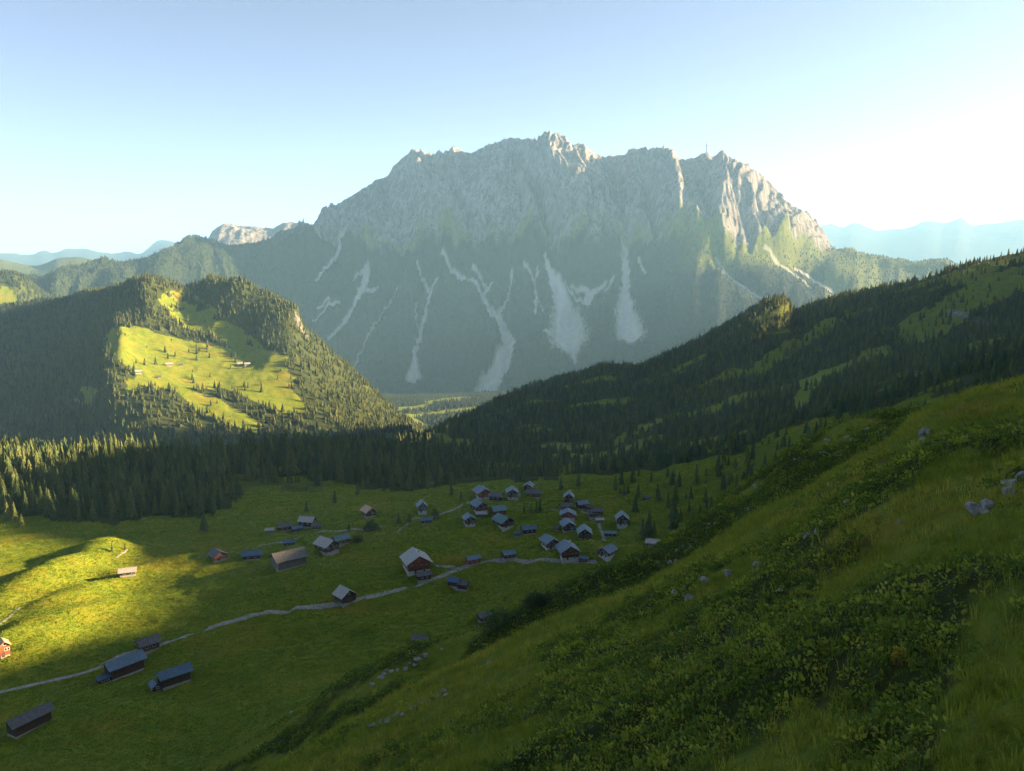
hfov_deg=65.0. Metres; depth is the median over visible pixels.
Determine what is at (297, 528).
hut
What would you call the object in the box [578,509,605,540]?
path
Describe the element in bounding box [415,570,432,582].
hut
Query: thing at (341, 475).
spruce tree
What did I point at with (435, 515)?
bush
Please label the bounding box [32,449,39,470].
spruce tree
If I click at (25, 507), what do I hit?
spruce tree
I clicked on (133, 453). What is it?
spruce tree
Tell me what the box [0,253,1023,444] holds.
hills
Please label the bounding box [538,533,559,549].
house
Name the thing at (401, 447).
spruce tree
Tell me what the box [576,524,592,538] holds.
chalet
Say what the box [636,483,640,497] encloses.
spruce tree
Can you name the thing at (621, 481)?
spruce tree
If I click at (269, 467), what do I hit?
spruce tree
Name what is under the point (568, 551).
chalet
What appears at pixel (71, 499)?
spruce tree
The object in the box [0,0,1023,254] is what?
sky
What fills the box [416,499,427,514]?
cottage
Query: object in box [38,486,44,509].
spruce tree
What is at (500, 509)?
house
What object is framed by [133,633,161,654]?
hut
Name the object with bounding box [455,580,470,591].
barn
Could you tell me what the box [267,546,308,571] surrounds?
barn
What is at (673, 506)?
spruce tree
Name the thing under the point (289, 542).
shed
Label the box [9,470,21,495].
spruce tree
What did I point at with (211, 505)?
spruce tree
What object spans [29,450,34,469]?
spruce tree
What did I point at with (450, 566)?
path
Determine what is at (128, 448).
spruce tree
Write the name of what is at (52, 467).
spruce tree
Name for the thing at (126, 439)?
spruce tree
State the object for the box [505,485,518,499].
house
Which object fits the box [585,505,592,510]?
shed
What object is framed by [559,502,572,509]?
house
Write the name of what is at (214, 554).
hut
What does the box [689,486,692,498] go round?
spruce tree
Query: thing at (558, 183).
mountain
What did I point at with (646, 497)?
hut
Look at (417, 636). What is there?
hut
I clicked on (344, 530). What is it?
path
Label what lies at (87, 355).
forest
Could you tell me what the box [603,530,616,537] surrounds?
hut
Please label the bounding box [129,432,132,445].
spruce tree
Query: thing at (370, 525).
bush
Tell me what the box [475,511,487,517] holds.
shed
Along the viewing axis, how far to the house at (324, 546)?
423.75 m
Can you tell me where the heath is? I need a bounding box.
[193,381,1023,770]
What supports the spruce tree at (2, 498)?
on the meadow
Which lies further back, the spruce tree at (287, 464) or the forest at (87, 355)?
the forest at (87, 355)
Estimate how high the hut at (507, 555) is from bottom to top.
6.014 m
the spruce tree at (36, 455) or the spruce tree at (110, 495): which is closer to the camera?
the spruce tree at (110, 495)
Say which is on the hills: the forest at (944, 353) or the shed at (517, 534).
the forest at (944, 353)
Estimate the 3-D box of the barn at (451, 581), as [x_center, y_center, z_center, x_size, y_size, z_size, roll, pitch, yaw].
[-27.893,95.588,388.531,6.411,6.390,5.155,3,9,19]
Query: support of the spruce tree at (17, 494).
on the meadow
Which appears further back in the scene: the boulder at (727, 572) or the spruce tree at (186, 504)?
the spruce tree at (186, 504)
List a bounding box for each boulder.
[684,594,693,601]
[700,576,708,583]
[724,569,733,576]
[918,427,925,436]
[964,501,980,515]
[979,507,988,513]
[980,498,993,508]
[1001,479,1017,486]
[1002,487,1014,495]
[1015,471,1023,478]
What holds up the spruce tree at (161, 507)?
on the meadow
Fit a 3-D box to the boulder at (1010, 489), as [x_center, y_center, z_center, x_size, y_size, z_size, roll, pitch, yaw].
[17.831,3.855,28.878,0.548,0.446,0.347,7,-5,-18]
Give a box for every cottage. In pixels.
[360,504,377,518]
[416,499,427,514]
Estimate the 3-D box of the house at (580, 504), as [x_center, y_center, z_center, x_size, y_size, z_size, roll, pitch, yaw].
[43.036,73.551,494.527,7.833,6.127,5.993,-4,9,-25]
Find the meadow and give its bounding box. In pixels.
[0,332,1022,770]
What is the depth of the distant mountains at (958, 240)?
18975.66 m
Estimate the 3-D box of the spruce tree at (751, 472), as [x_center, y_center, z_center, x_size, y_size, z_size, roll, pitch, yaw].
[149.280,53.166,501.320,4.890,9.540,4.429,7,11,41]
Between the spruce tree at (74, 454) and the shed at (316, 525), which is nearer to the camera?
the shed at (316, 525)
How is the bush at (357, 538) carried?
on the meadow
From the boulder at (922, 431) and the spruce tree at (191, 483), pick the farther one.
the spruce tree at (191, 483)
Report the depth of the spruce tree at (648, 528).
427.56 m
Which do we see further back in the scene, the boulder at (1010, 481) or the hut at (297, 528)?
the hut at (297, 528)
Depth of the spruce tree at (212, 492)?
505.47 m
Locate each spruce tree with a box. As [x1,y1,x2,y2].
[0,479,6,500]
[0,487,4,511]
[2,457,11,485]
[2,502,11,519]
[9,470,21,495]
[11,446,25,471]
[11,502,18,521]
[13,476,21,507]
[15,472,20,489]
[18,514,24,526]
[21,491,31,515]
[27,484,37,505]
[28,473,32,486]
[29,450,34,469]
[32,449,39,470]
[38,462,43,478]
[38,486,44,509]
[40,462,50,484]
[41,478,47,497]
[41,487,46,513]
[43,446,49,467]
[43,489,56,516]
[46,450,56,469]
[49,460,55,474]
[51,453,55,469]
[53,445,59,464]
[53,467,64,494]
[62,461,72,488]
[67,488,73,515]
[71,490,78,516]
[72,445,76,461]
[72,461,76,482]
[73,494,81,516]
[77,455,81,472]
[78,483,85,505]
[84,438,90,460]
[105,491,117,513]
[107,433,112,446]
[112,434,116,445]
[116,466,128,493]
[124,433,127,446]
[124,486,137,518]
[125,438,131,461]
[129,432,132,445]
[130,439,137,463]
[135,485,141,512]
[157,486,167,512]
[162,490,170,514]
[171,486,180,512]
[183,482,190,505]
[183,492,191,512]
[187,469,196,493]
[194,484,206,514]
[199,511,209,530]
[207,486,217,509]
[207,489,214,512]
[215,477,223,501]
[235,474,242,494]
[261,465,267,484]
[264,433,268,451]
[265,451,273,479]
[282,453,293,474]
[289,447,300,473]
[292,432,298,455]
[304,500,309,511]
[332,490,336,502]
[337,455,344,481]
[350,433,354,448]
[355,482,359,495]
[399,440,403,458]
[404,438,406,453]
[407,434,414,452]
[559,477,563,489]
[576,472,580,486]
[613,475,617,490]
[619,467,623,484]
[622,482,626,494]
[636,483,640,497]
[639,519,646,539]
[645,511,652,536]
[652,520,656,537]
[657,489,661,500]
[666,492,671,506]
[667,496,678,519]
[670,484,679,503]
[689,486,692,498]
[692,464,698,483]
[748,464,752,475]
[761,453,766,466]
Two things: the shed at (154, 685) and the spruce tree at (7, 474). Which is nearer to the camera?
the shed at (154, 685)
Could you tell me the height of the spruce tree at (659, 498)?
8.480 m
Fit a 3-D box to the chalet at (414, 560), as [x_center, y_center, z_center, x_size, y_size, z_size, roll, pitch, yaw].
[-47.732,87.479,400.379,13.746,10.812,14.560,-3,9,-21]
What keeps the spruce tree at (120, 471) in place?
on the meadow
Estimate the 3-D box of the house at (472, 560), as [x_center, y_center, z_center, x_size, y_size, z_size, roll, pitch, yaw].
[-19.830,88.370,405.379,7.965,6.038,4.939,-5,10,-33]
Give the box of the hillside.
[201,379,1023,770]
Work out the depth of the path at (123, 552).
419.32 m
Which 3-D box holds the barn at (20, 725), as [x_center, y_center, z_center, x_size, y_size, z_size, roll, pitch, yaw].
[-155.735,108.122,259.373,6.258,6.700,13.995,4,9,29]
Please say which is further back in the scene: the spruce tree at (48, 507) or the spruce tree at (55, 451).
the spruce tree at (55, 451)
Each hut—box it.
[0,637,10,658]
[117,566,136,577]
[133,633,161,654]
[206,547,227,562]
[241,549,261,560]
[275,522,292,531]
[291,525,303,532]
[411,634,429,640]
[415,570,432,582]
[420,517,432,524]
[476,611,491,622]
[500,549,516,561]
[579,555,588,561]
[589,512,598,519]
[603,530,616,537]
[642,495,650,500]
[645,538,659,546]
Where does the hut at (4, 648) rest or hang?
on the meadow
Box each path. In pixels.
[0,608,19,623]
[115,549,127,557]
[192,526,380,559]
[383,501,468,533]
[436,565,458,569]
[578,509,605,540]
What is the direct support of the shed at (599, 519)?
on the meadow
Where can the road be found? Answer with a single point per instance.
(372, 596)
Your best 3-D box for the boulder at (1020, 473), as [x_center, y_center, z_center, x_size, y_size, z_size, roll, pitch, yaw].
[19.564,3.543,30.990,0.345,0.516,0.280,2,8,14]
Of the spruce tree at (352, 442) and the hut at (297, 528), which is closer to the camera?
the hut at (297, 528)
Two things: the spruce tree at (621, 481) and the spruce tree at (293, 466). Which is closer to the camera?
the spruce tree at (621, 481)
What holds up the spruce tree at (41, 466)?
on the meadow
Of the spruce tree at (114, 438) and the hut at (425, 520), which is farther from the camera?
the spruce tree at (114, 438)
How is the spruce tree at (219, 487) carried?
on the meadow
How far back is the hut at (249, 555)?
415.75 m
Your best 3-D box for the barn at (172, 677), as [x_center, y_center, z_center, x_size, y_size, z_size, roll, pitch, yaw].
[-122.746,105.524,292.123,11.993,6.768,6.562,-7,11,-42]
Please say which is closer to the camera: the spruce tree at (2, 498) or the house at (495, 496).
the spruce tree at (2, 498)
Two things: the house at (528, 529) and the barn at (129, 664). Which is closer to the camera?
the barn at (129, 664)
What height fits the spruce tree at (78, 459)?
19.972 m
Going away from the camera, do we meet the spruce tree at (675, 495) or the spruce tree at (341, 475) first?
the spruce tree at (675, 495)
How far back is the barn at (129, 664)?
302.97 m
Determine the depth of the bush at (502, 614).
129.32 m
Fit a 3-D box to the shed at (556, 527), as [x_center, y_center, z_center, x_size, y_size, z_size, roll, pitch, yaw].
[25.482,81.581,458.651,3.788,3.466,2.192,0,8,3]
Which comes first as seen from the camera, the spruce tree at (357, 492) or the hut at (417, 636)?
the hut at (417, 636)
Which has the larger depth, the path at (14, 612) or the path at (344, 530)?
the path at (344, 530)
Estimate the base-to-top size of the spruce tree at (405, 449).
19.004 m
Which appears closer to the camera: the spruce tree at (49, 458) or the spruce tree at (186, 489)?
the spruce tree at (186, 489)
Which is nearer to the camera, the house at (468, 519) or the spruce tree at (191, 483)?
the house at (468, 519)
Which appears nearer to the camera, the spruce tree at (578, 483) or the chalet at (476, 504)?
the chalet at (476, 504)
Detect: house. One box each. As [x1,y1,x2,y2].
[297,516,317,528]
[312,535,341,555]
[330,533,350,547]
[461,512,476,527]
[464,554,481,567]
[472,484,490,500]
[488,492,503,500]
[488,504,507,515]
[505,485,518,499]
[520,525,536,535]
[523,481,534,491]
[525,489,541,499]
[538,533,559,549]
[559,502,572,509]
[559,507,576,520]
[559,517,575,532]
[563,490,573,503]
[574,499,589,510]
[590,507,603,516]
[596,543,617,561]
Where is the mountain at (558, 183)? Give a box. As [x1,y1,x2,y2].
[29,130,958,393]
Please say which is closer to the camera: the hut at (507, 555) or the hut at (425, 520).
the hut at (507, 555)
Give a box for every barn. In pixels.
[1,701,55,738]
[100,649,147,680]
[154,662,193,690]
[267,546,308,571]
[332,584,357,607]
[446,576,460,590]
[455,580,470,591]
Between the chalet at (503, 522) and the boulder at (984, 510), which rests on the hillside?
the boulder at (984, 510)
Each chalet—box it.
[399,547,432,576]
[469,498,487,511]
[491,512,514,531]
[555,539,580,563]
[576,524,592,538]
[615,510,629,528]
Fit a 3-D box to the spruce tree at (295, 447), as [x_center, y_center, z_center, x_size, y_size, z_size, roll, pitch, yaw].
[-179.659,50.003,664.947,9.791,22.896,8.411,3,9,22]
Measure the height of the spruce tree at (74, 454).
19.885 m
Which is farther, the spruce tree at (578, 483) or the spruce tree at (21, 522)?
the spruce tree at (578, 483)
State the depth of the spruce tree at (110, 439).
686.41 m
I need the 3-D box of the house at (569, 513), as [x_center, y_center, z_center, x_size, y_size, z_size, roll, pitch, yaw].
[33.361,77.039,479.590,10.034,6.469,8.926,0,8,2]
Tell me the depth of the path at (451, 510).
484.07 m
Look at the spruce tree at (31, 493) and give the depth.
513.83 m
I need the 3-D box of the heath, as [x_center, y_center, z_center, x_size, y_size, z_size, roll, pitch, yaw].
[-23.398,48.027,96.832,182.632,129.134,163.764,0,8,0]
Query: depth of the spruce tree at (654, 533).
426.36 m
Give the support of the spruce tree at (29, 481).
on the meadow
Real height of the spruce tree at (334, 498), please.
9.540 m
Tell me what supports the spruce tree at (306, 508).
on the meadow
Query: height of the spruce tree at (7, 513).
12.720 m
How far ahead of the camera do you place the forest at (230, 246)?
5500.82 m
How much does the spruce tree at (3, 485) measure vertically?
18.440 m
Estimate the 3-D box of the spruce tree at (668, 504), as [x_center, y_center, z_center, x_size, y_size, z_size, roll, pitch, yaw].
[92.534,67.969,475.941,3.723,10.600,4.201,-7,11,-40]
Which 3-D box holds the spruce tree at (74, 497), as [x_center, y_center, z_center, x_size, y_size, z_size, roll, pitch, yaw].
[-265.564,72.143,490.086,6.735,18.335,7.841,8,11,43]
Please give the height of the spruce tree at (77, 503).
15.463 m
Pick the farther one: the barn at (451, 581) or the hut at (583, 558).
the hut at (583, 558)
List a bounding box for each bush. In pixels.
[352,533,363,542]
[362,519,381,532]
[430,507,439,519]
[476,606,513,636]
[519,590,550,610]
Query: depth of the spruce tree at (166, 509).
498.50 m
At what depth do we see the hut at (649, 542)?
411.07 m
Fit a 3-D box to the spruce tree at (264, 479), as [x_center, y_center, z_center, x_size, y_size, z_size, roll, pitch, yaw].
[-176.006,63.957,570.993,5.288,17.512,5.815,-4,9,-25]
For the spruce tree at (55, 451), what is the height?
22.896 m
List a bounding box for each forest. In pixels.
[0,270,455,451]
[0,430,415,521]
[24,201,959,396]
[412,248,1023,529]
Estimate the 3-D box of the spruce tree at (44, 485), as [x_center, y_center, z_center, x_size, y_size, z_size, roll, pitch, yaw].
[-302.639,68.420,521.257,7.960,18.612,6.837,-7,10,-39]
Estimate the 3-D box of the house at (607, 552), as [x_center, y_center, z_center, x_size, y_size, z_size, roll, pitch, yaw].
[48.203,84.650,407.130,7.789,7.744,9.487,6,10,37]
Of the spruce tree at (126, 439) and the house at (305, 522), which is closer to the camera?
the house at (305, 522)
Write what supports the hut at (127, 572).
on the meadow
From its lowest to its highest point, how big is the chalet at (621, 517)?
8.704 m
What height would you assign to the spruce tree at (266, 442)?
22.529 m
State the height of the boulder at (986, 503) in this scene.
0.596 m
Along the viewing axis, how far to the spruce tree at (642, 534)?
423.81 m
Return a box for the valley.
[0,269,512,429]
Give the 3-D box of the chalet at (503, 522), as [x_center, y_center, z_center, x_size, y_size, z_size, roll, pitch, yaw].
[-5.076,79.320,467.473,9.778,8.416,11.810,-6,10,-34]
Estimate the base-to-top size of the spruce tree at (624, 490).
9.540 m
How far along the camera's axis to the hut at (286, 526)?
463.43 m
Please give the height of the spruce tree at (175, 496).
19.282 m
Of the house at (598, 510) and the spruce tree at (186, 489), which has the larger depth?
the spruce tree at (186, 489)
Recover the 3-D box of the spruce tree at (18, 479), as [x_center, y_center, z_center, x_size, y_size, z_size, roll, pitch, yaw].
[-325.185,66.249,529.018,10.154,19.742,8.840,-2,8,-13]
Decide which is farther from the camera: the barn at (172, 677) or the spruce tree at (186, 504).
the spruce tree at (186, 504)
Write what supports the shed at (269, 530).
on the meadow
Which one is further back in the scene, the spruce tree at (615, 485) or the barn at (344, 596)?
the spruce tree at (615, 485)
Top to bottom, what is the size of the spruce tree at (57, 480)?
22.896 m
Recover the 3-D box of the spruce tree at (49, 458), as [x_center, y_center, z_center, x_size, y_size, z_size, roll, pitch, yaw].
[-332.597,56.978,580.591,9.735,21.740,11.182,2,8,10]
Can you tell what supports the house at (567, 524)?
on the meadow
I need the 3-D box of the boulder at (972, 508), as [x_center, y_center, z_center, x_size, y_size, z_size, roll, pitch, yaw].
[16.519,4.470,28.796,0.598,0.596,0.387,7,9,27]
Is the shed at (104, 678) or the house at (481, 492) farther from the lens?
the house at (481, 492)
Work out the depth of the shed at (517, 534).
453.04 m
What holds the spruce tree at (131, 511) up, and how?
on the meadow
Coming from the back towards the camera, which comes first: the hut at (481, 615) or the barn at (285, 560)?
the barn at (285, 560)
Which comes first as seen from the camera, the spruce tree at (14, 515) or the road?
the road
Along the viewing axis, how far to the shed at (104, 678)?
297.12 m
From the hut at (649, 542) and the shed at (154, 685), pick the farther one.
the hut at (649, 542)
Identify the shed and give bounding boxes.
[94,672,111,684]
[147,679,161,691]
[264,527,274,532]
[282,539,295,545]
[311,523,321,529]
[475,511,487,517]
[513,531,522,537]
[553,525,559,530]
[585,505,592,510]
[595,517,604,522]
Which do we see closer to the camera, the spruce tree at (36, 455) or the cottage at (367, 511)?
the cottage at (367, 511)
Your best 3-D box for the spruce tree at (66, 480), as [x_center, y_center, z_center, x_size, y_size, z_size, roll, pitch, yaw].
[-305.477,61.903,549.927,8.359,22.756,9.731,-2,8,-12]
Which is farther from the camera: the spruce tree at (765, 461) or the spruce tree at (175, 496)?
the spruce tree at (765, 461)
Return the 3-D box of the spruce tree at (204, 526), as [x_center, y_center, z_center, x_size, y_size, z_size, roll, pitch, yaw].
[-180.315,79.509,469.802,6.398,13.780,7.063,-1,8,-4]
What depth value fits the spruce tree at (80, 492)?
509.02 m
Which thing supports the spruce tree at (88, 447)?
on the meadow
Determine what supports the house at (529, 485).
on the meadow
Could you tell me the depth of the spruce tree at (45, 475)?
539.70 m
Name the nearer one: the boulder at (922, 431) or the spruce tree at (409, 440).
the boulder at (922, 431)
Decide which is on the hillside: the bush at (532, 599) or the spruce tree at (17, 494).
the bush at (532, 599)
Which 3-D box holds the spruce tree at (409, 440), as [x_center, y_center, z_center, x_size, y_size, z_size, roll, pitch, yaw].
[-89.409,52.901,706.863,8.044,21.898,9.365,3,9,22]
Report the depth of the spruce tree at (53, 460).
568.27 m
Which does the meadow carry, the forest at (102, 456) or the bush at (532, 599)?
the forest at (102, 456)
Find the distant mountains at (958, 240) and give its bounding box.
[0,218,1023,275]
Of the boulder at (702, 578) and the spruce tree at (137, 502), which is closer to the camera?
the boulder at (702, 578)
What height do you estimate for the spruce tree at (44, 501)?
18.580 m
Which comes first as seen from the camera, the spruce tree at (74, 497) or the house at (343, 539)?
the house at (343, 539)
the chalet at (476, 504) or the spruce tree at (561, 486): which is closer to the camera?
the chalet at (476, 504)
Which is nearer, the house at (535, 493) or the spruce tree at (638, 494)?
the spruce tree at (638, 494)
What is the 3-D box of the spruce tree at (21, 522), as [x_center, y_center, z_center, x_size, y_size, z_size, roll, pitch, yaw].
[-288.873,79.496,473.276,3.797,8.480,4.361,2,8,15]
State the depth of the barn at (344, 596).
367.76 m
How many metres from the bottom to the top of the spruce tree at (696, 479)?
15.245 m
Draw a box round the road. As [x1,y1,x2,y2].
[0,557,596,693]
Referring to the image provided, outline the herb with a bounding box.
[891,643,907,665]
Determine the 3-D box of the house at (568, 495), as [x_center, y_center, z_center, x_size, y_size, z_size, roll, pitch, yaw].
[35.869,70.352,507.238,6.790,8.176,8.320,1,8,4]
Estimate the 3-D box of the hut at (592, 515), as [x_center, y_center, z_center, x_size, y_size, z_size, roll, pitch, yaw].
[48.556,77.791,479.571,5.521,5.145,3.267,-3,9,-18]
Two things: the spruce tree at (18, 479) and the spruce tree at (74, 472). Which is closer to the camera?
the spruce tree at (18, 479)
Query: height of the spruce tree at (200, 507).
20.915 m
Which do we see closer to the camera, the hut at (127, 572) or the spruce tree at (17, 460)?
the hut at (127, 572)
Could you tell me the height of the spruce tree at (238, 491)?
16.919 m

